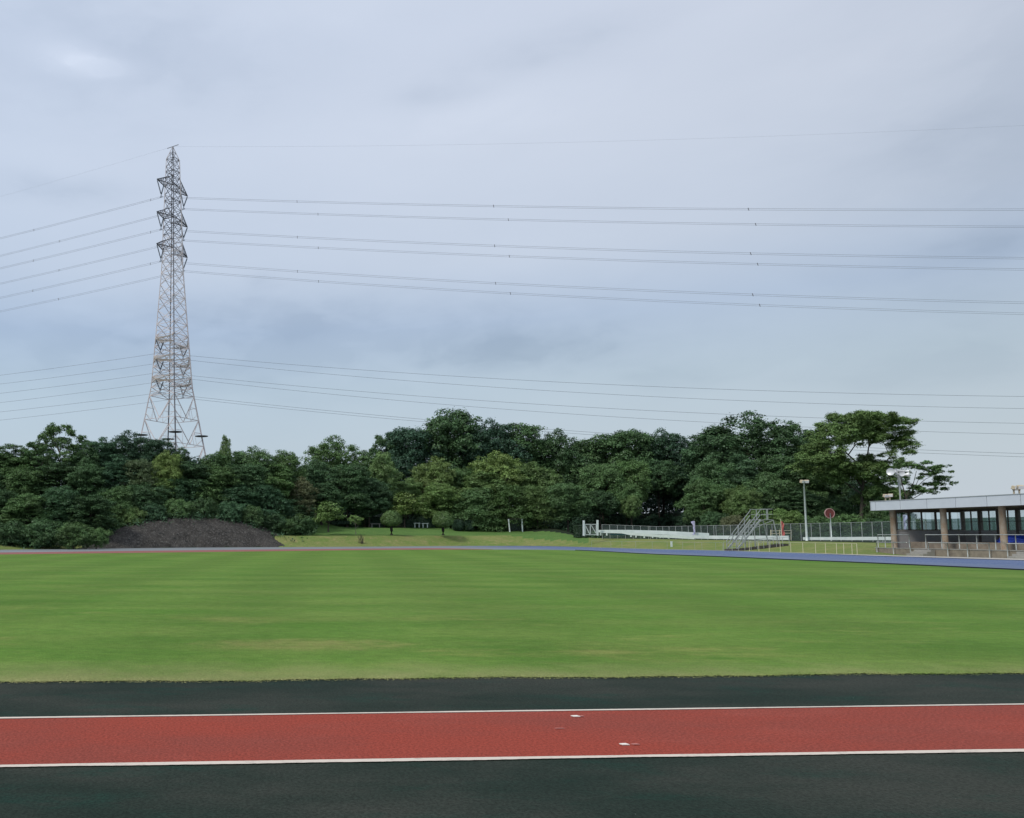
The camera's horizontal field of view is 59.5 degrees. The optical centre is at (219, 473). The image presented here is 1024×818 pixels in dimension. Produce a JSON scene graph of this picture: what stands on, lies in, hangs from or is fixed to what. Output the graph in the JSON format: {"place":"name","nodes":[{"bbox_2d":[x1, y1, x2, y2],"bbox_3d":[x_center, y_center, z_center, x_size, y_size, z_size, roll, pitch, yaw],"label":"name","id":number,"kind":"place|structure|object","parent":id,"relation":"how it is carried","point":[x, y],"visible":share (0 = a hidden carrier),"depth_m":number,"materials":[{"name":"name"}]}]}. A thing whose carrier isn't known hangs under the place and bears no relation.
{"place":"outdoors","nodes":[
{"label":"outdoors","id":0,"kind":"place"},
{"bbox_2d":[78,514,284,548],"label":"earth bank","id":1,"kind":"structure","parent":0,"point":[185,532],"depth_m":104.08,"materials":[{"name":"grey gravel"}]},
{"bbox_2d":[0,491,1004,559],"bbox_3d":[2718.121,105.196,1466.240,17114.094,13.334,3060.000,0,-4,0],"label":"ground","id":2,"kind":"structure","parent":0,"point":[336,536],"depth_m":112.23,"materials":[{"name":"green plant"}]},
{"bbox_2d":[0,519,32,547],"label":"shrub","id":3,"kind":"object","parent":2,"relation":"on","point":[13,529],"visible":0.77,"depth_m":91.04,"materials":[{"name":"green plant"}]},
{"bbox_2d":[0,443,40,490],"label":"tree","id":4,"kind":"object","parent":2,"relation":"on","point":[8,459],"visible":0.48,"depth_m":118.16,"materials":[{"name":"green plant"}]},
{"bbox_2d":[0,493,52,526],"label":"tree","id":5,"kind":"object","parent":2,"relation":"on","point":[23,511],"visible":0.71,"depth_m":97.58,"materials":[{"name":"green plant"}]},
{"bbox_2d":[0,464,52,503],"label":"tree","id":6,"kind":"object","parent":2,"relation":"on","point":[25,479],"visible":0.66,"depth_m":110.11,"materials":[{"name":"green plant"}]},
{"bbox_2d":[13,441,60,470],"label":"tree","id":7,"kind":"object","parent":2,"relation":"on","point":[49,452],"visible":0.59,"depth_m":117.75,"materials":[{"name":"green plant"}]},
{"bbox_2d":[18,517,64,548],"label":"shrub","id":8,"kind":"object","parent":2,"relation":"on","point":[44,530],"visible":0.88,"depth_m":90.87,"materials":[{"name":"green plant"}]},
{"bbox_2d":[30,486,87,524],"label":"tree","id":9,"kind":"object","parent":2,"relation":"on","point":[59,502],"visible":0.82,"depth_m":98.32,"materials":[{"name":"green plant"}]},
{"bbox_2d":[33,462,86,498],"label":"tree","id":10,"kind":"object","parent":2,"relation":"on","point":[60,472],"visible":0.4,"depth_m":111.08,"materials":[{"name":"green plant"}]},
{"bbox_2d":[33,422,90,481],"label":"tree","id":11,"kind":"object","parent":2,"relation":"on","point":[51,428],"visible":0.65,"depth_m":120.31,"materials":[{"name":"green plant"}]},
{"bbox_2d":[53,521,93,548],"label":"shrub","id":12,"kind":"object","parent":2,"relation":"on","point":[73,533],"visible":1,"depth_m":90.09,"materials":[{"name":"green plant"}]},
{"bbox_2d":[69,442,100,492],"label":"tree","id":13,"kind":"object","parent":2,"relation":"on","point":[84,450],"visible":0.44,"depth_m":119.71,"materials":[{"name":"green plant"}]},
{"bbox_2d":[60,462,113,502],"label":"tree","id":14,"kind":"object","parent":2,"relation":"on","point":[79,476],"visible":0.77,"depth_m":109.76,"materials":[{"name":"green plant"}]},
{"bbox_2d":[66,494,117,532],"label":"tree","id":15,"kind":"object","parent":2,"relation":"on","point":[92,512],"visible":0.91,"depth_m":97.61,"materials":[{"name":"green plant"}]},
{"bbox_2d":[87,437,116,483],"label":"tree","id":16,"kind":"object","parent":2,"relation":"on","point":[106,448],"visible":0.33,"depth_m":121.69,"materials":[{"name":"green plant"}]},
{"bbox_2d":[91,454,144,508],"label":"tree","id":17,"kind":"object","parent":2,"relation":"on","point":[115,472],"visible":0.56,"depth_m":111.54,"materials":[{"name":"green plant"}]},
{"bbox_2d":[94,485,145,520],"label":"tree","id":18,"kind":"object","parent":2,"relation":"on","point":[123,504],"visible":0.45,"depth_m":105.71,"materials":[{"name":"green plant"}]},
{"bbox_2d":[101,429,151,467],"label":"tree","id":19,"kind":"object","parent":2,"relation":"on","point":[131,450],"visible":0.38,"depth_m":124.85,"materials":[{"name":"green plant"}]},
{"bbox_2d":[119,458,158,504],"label":"tree","id":20,"kind":"object","parent":2,"relation":"on","point":[144,474],"visible":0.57,"depth_m":111.25,"materials":[{"name":"green plant"}]},
{"bbox_2d":[120,481,172,516],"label":"tree","id":21,"kind":"object","parent":2,"relation":"on","point":[140,492],"visible":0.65,"depth_m":108.28,"materials":[{"name":"green plant"}]},
{"bbox_2d":[139,439,180,472],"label":"tree","id":22,"kind":"object","parent":2,"relation":"on","point":[156,445],"visible":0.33,"depth_m":122.43,"materials":[{"name":"green plant"}]},
{"bbox_2d":[151,449,183,497],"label":"tree","id":23,"kind":"object","parent":2,"relation":"on","point":[168,469],"visible":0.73,"depth_m":113.05,"materials":[{"name":"green plant"}]},
{"bbox_2d":[135,144,207,463],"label":"transmission tower","id":24,"kind":"structure","parent":2,"relation":"on","point":[181,255],"depth_m":183.07,"materials":[{"name":"metal"}]},
{"bbox_2d":[1,229,988,268],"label":"power line","id":25,"kind":"object","parent":24,"relation":"attached to","point":[517,247],"visible":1,"depth_m":164.79,"materials":[{"name":"silver metal"}]},
{"bbox_2d":[2,240,1018,283],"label":"power line","id":26,"kind":"object","parent":24,"relation":"hanging from","point":[537,256],"visible":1,"depth_m":170.65,"materials":[{"name":"silver metal"}]},
{"bbox_2d":[0,261,1021,303],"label":"power line","id":27,"kind":"object","parent":24,"relation":"hanging from","point":[532,284],"visible":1,"depth_m":163.78,"materials":[{"name":"silver metal"}]},
{"bbox_2d":[1,196,1023,238],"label":"power line","id":28,"kind":"object","parent":24,"relation":"attached to","point":[593,208],"visible":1,"depth_m":160.98,"materials":[{"name":"silver metal"}]},
{"bbox_2d":[3,208,1023,255],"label":"power line","id":29,"kind":"object","parent":24,"relation":"hanging from","point":[556,221],"visible":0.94,"depth_m":170.42,"materials":[{"name":"silver metal"}]},
{"bbox_2d":[6,270,1022,314],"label":"power line","id":30,"kind":"object","parent":24,"relation":"attached to","point":[545,294],"visible":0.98,"depth_m":169.91,"materials":[{"name":"silver metal"}]},
{"bbox_2d":[163,498,194,518],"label":"shrub","id":31,"kind":"object","parent":2,"relation":"on","point":[179,505],"visible":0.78,"depth_m":107.52,"materials":[{"name":"green plant"}]},
{"bbox_2d":[163,476,205,513],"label":"tree","id":32,"kind":"object","parent":2,"relation":"on","point":[184,485],"visible":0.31,"depth_m":112.02,"materials":[{"name":"green plant"}]},
{"bbox_2d":[175,461,214,499],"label":"tree","id":33,"kind":"object","parent":2,"relation":"on","point":[194,472],"visible":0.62,"depth_m":114.23,"materials":[{"name":"green plant"}]},
{"bbox_2d":[187,497,220,518],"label":"shrub","id":34,"kind":"object","parent":2,"relation":"on","point":[202,506],"visible":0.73,"depth_m":109.33,"materials":[{"name":"green plant"}]},
{"bbox_2d":[201,466,246,503],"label":"tree","id":35,"kind":"object","parent":2,"relation":"on","point":[227,479],"visible":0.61,"depth_m":114.96,"materials":[{"name":"green plant"}]},
{"bbox_2d":[217,501,245,522],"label":"shrub","id":36,"kind":"object","parent":2,"relation":"on","point":[232,507],"visible":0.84,"depth_m":110.40,"materials":[{"name":"green plant"}]},
{"bbox_2d":[215,483,261,519],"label":"tree","id":37,"kind":"object","parent":2,"relation":"on","point":[233,496],"visible":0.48,"depth_m":114.00,"materials":[{"name":"green plant"}]},
{"bbox_2d":[225,463,272,504],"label":"tree","id":38,"kind":"object","parent":2,"relation":"on","point":[245,476],"visible":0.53,"depth_m":116.95,"materials":[{"name":"green plant"}]},
{"bbox_2d":[240,504,265,527],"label":"shrub","id":39,"kind":"object","parent":2,"relation":"on","point":[250,513],"visible":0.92,"depth_m":111.25,"materials":[{"name":"green plant"}]},
{"bbox_2d":[231,445,278,491],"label":"tree","id":40,"kind":"object","parent":2,"relation":"on","point":[241,457],"visible":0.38,"depth_m":120.91,"materials":[{"name":"green plant"}]},
{"bbox_2d":[252,485,295,519],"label":"tree","id":41,"kind":"object","parent":2,"relation":"on","point":[267,501],"visible":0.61,"depth_m":115.23,"materials":[{"name":"green plant"}]},
{"bbox_2d":[257,463,297,510],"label":"tree","id":42,"kind":"object","parent":2,"relation":"on","point":[282,480],"visible":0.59,"depth_m":118.43,"materials":[{"name":"green plant"}]},
{"bbox_2d":[273,449,309,495],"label":"tree","id":43,"kind":"object","parent":2,"relation":"on","point":[289,460],"visible":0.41,"depth_m":122.70,"materials":[{"name":"green plant"}]},
{"bbox_2d":[282,476,319,518],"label":"tree","id":44,"kind":"object","parent":2,"relation":"on","point":[304,488],"visible":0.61,"depth_m":118.80,"materials":[{"name":"green plant"}]},
{"bbox_2d":[0,504,601,548],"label":"undergrowth","id":45,"kind":"object","parent":2,"relation":"on","point":[272,533],"visible":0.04,"depth_m":108.00,"materials":[{"name":"green plant"}]},
{"bbox_2d":[296,458,338,518],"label":"tree","id":46,"kind":"object","parent":2,"relation":"on","point":[317,473],"visible":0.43,"depth_m":129.84,"materials":[{"name":"green plant"}]},
{"bbox_2d":[310,482,345,524],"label":"tree","id":47,"kind":"object","parent":2,"relation":"on","point":[323,495],"visible":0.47,"depth_m":124.78,"materials":[{"name":"green plant"}]},
{"bbox_2d":[312,500,346,531],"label":"tree","id":48,"kind":"object","parent":2,"relation":"on","point":[326,514],"visible":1,"depth_m":114.45,"materials":[{"name":"green plant"}]},
{"bbox_2d":[299,434,362,499],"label":"tree","id":49,"kind":"object","parent":2,"relation":"on","point":[322,454],"visible":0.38,"depth_m":139.06,"materials":[{"name":"green plant"}]},
{"bbox_2d":[324,464,375,526],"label":"tree","id":50,"kind":"object","parent":2,"relation":"on","point":[346,481],"visible":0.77,"depth_m":129.42,"materials":[{"name":"green plant"}]},
{"bbox_2d":[343,477,393,527],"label":"tree","id":51,"kind":"object","parent":2,"relation":"on","point":[376,503],"visible":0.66,"depth_m":130.66,"materials":[{"name":"green plant"}]},
{"bbox_2d":[367,450,403,527],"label":"tree","id":52,"kind":"object","parent":2,"relation":"on","point":[386,469],"visible":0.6,"depth_m":134.42,"materials":[{"name":"green plant"}]},
{"bbox_2d":[390,492,424,527],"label":"tree","id":53,"kind":"object","parent":2,"relation":"on","point":[403,507],"visible":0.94,"depth_m":130.34,"materials":[{"name":"green plant"}]},
{"bbox_2d":[392,477,428,519],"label":"tree","id":54,"kind":"object","parent":2,"relation":"on","point":[410,486],"visible":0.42,"depth_m":137.99,"materials":[{"name":"green plant"}]},
{"bbox_2d":[374,426,449,515],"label":"tree","id":55,"kind":"object","parent":2,"relation":"on","point":[408,437],"visible":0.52,"depth_m":147.43,"materials":[{"name":"green plant"}]},
{"bbox_2d":[30,453,823,533],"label":"woods","id":56,"kind":"object","parent":2,"relation":"on","point":[652,509],"visible":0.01,"depth_m":152.05,"materials":[{"name":"green plant"}]},
{"bbox_2d":[409,456,461,527],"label":"tree","id":57,"kind":"object","parent":2,"relation":"on","point":[438,470],"visible":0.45,"depth_m":140.52,"materials":[{"name":"green plant"}]},
{"bbox_2d":[417,482,467,527],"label":"tree","id":58,"kind":"object","parent":2,"relation":"on","point":[433,504],"visible":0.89,"depth_m":133.58,"materials":[{"name":"green plant"}]},
{"bbox_2d":[407,406,494,499],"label":"tree","id":59,"kind":"object","parent":2,"relation":"on","point":[445,430],"visible":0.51,"depth_m":149.09,"materials":[{"name":"green plant"}]},
{"bbox_2d":[438,486,507,531],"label":"tree","id":60,"kind":"object","parent":2,"relation":"on","point":[472,507],"visible":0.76,"depth_m":131.26,"materials":[{"name":"green plant"}]},
{"bbox_2d":[456,471,510,514],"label":"tree","id":61,"kind":"object","parent":2,"relation":"on","point":[469,483],"visible":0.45,"depth_m":137.31,"materials":[{"name":"green plant"}]},
{"bbox_2d":[456,417,532,495],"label":"tree","id":62,"kind":"object","parent":2,"relation":"on","point":[492,434],"visible":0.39,"depth_m":147.60,"materials":[{"name":"green plant"}]},
{"bbox_2d":[466,449,526,509],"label":"tree","id":63,"kind":"object","parent":2,"relation":"on","point":[491,464],"visible":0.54,"depth_m":139.58,"materials":[{"name":"green plant"}]},
{"bbox_2d":[474,483,546,530],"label":"tree","id":64,"kind":"object","parent":2,"relation":"on","point":[502,512],"visible":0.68,"depth_m":130.58,"materials":[{"name":"green plant"}]},
{"bbox_2d":[500,422,556,504],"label":"tree","id":65,"kind":"object","parent":2,"relation":"on","point":[530,433],"visible":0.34,"depth_m":147.82,"materials":[{"name":"green plant"}]},
{"bbox_2d":[507,460,565,510],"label":"tree","id":66,"kind":"object","parent":2,"relation":"on","point":[538,477],"visible":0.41,"depth_m":138.79,"materials":[{"name":"green plant"}]},
{"bbox_2d":[512,484,562,528],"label":"tree","id":67,"kind":"object","parent":2,"relation":"on","point":[536,510],"visible":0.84,"depth_m":129.93,"materials":[{"name":"green plant"}]},
{"bbox_2d":[527,428,600,500],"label":"tree","id":68,"kind":"object","parent":2,"relation":"on","point":[560,454],"visible":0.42,"depth_m":145.19,"materials":[{"name":"green plant"}]},
{"bbox_2d":[541,483,597,531],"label":"tree","id":69,"kind":"object","parent":2,"relation":"on","point":[563,498],"visible":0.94,"depth_m":127.68,"materials":[{"name":"green plant"}]},
{"bbox_2d":[580,489,620,537],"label":"tree","id":70,"kind":"object","parent":2,"relation":"on","point":[601,499],"visible":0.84,"depth_m":130.00,"materials":[{"name":"green plant"}]},
{"bbox_2d":[578,462,625,523],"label":"tree","id":71,"kind":"object","parent":2,"relation":"on","point":[601,479],"visible":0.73,"depth_m":133.80,"materials":[{"name":"green plant"}]},
{"bbox_2d":[570,433,635,516],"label":"tree","id":72,"kind":"object","parent":2,"relation":"on","point":[591,446],"visible":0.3,"depth_m":144.76,"materials":[{"name":"green plant"}]},
{"bbox_2d":[608,481,644,524],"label":"tree","id":73,"kind":"object","parent":2,"relation":"on","point":[627,488],"visible":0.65,"depth_m":130.22,"materials":[{"name":"green plant"}]},
{"bbox_2d":[596,428,660,516],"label":"tree","id":74,"kind":"object","parent":2,"relation":"on","point":[632,438],"visible":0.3,"depth_m":143.16,"materials":[{"name":"green plant"}]},
{"bbox_2d":[606,458,652,524],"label":"tree","id":75,"kind":"object","parent":2,"relation":"on","point":[632,472],"visible":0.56,"depth_m":132.53,"materials":[{"name":"green plant"}]},
{"bbox_2d":[619,495,641,525],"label":"tree","id":76,"kind":"object","parent":2,"relation":"on","point":[632,502],"visible":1,"depth_m":128.37,"materials":[{"name":"green plant"}]},
{"bbox_2d":[635,427,683,517],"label":"tree","id":77,"kind":"object","parent":2,"relation":"on","point":[662,440],"visible":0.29,"depth_m":143.93,"materials":[{"name":"green plant"}]},
{"bbox_2d":[640,459,686,525],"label":"tree","id":78,"kind":"object","parent":2,"relation":"on","point":[663,468],"visible":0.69,"depth_m":137.59,"materials":[{"name":"green plant"}]},
{"bbox_2d":[661,436,691,512],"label":"tree","id":79,"kind":"object","parent":2,"relation":"on","point":[682,441],"visible":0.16,"depth_m":141.76,"materials":[{"name":"green plant"}]},
{"bbox_2d":[674,478,726,524],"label":"tree","id":80,"kind":"object","parent":2,"relation":"on","point":[696,501],"visible":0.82,"depth_m":122.42,"materials":[{"name":"green plant"}]},
{"bbox_2d":[678,429,744,496],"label":"tree","id":81,"kind":"object","parent":2,"relation":"on","point":[694,459],"visible":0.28,"depth_m":133.77,"materials":[{"name":"green plant"}]},
{"bbox_2d":[685,458,739,513],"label":"tree","id":82,"kind":"object","parent":2,"relation":"on","point":[711,474],"visible":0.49,"depth_m":124.84,"materials":[{"name":"green plant"}]},
{"bbox_2d":[719,484,764,521],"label":"tree","id":83,"kind":"object","parent":2,"relation":"on","point":[735,501],"visible":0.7,"depth_m":117.91,"materials":[{"name":"green plant"}]},
{"bbox_2d":[718,452,767,513],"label":"tree","id":84,"kind":"object","parent":2,"relation":"on","point":[744,470],"visible":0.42,"depth_m":123.78,"materials":[{"name":"green plant"}]},
{"bbox_2d":[684,410,807,523],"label":"tree","id":85,"kind":"object","parent":2,"relation":"on","point":[753,437],"visible":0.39,"depth_m":128.80,"materials":[{"name":"green plant"}]},
{"bbox_2d":[726,509,778,548],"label":"steel stairs","id":86,"kind":"structure","parent":2,"relation":"on","point":[742,531],"depth_m":82.92,"materials":[{"name":"grey metal"}]},
{"bbox_2d":[602,521,938,541],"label":"fence","id":87,"kind":"object","parent":2,"relation":"on","point":[859,529],"visible":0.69,"depth_m":98.20,"materials":[{"name":"metal"}]},
{"bbox_2d":[741,471,801,512],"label":"tree","id":88,"kind":"object","parent":2,"relation":"on","point":[770,492],"visible":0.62,"depth_m":118.73,"materials":[{"name":"green plant"}]},
{"bbox_2d":[749,454,806,501],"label":"tree","id":89,"kind":"object","parent":2,"relation":"on","point":[779,461],"visible":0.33,"depth_m":122.68,"materials":[{"name":"green plant"}]},
{"bbox_2d":[764,508,804,524],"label":"shrub","id":90,"kind":"object","parent":2,"relation":"on","point":[790,517],"visible":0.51,"depth_m":109.59,"materials":[{"name":"green plant"}]},
{"bbox_2d":[763,487,826,517],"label":"tree","id":91,"kind":"object","parent":2,"relation":"on","point":[813,499],"visible":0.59,"depth_m":116.72,"materials":[{"name":"green plant"}]},
{"bbox_2d":[789,466,828,515],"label":"tree","id":92,"kind":"object","parent":2,"relation":"on","point":[814,485],"visible":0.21,"depth_m":121.62,"materials":[{"name":"green plant"}]},
{"bbox_2d":[812,496,857,521],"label":"tree","id":93,"kind":"object","parent":2,"relation":"on","point":[839,507],"visible":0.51,"depth_m":115.08,"materials":[{"name":"green plant"}]},
{"bbox_2d":[783,409,922,518],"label":"tree","id":94,"kind":"object","parent":2,"relation":"on","point":[871,427],"visible":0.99,"depth_m":112.48,"materials":[{"name":"green plant"}]},
{"bbox_2d":[890,460,958,520],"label":"tree","id":95,"kind":"object","parent":2,"relation":"on","point":[919,488],"visible":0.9,"depth_m":97.69,"materials":[{"name":"green plant"}]},
{"bbox_2d":[869,493,1023,558],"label":"spectator pavilion","id":96,"kind":"structure","parent":2,"relation":"on","point":[1000,505],"depth_m":62.73,"materials":[{"name":"concrete"}]},
{"bbox_2d":[910,517,1023,530],"bbox_3d":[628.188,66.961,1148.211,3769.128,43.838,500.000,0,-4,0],"label":"window frames","id":97,"kind":"structure","parent":96,"relation":"attached to","point":[955,523],"depth_m":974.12,"materials":[{"name":"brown metal"}]},
{"bbox_2d":[0,550,1023,683],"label":"grass field","id":98,"kind":"structure","parent":0,"point":[262,614],"depth_m":16.20,"materials":[{"name":"green plant"}]},
{"bbox_2d":[0,673,1023,817],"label":"dark track","id":99,"kind":"structure","parent":0,"point":[944,785],"depth_m":5.54,"materials":[{"name":"rubber"}]},
{"bbox_2d":[0,705,1023,764],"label":"red runway","id":100,"kind":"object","parent":99,"relation":"on","point":[306,737],"visible":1,"depth_m":6.57,"materials":[{"name":"rubber"}]},
{"bbox_2d":[0,749,1023,766],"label":"white line","id":101,"kind":"object","parent":99,"relation":"on","point":[495,758],"visible":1,"depth_m":5.85,"materials":[{"name":"paint"}]},
{"bbox_2d":[0,703,1023,717],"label":"white line","id":102,"kind":"object","parent":99,"relation":"on","point":[504,710],"visible":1,"depth_m":7.45,"materials":[{"name":"paint"}]},
{"bbox_2d":[0,546,1023,568],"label":"running track","id":103,"kind":"structure","parent":0,"point":[990,563],"depth_m":73.78,"materials":[{"name":"blue rubber"}]},
{"bbox_2d":[0,548,455,553],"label":"red inner lane","id":104,"kind":"structure","parent":103,"relation":"attached to","point":[218,550],"depth_m":82.84,"materials":[{"name":"red rubber"}]},
{"bbox_2d":[579,550,1023,569],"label":"track kerb","id":105,"kind":"structure","parent":103,"relation":"on","point":[826,561],"depth_m":47.78,"materials":[{"name":"grey"}]},
{"bbox_2d":[0,0,1023,518],"label":"sky","id":106,"kind":"structure","parent":0,"point":[86,86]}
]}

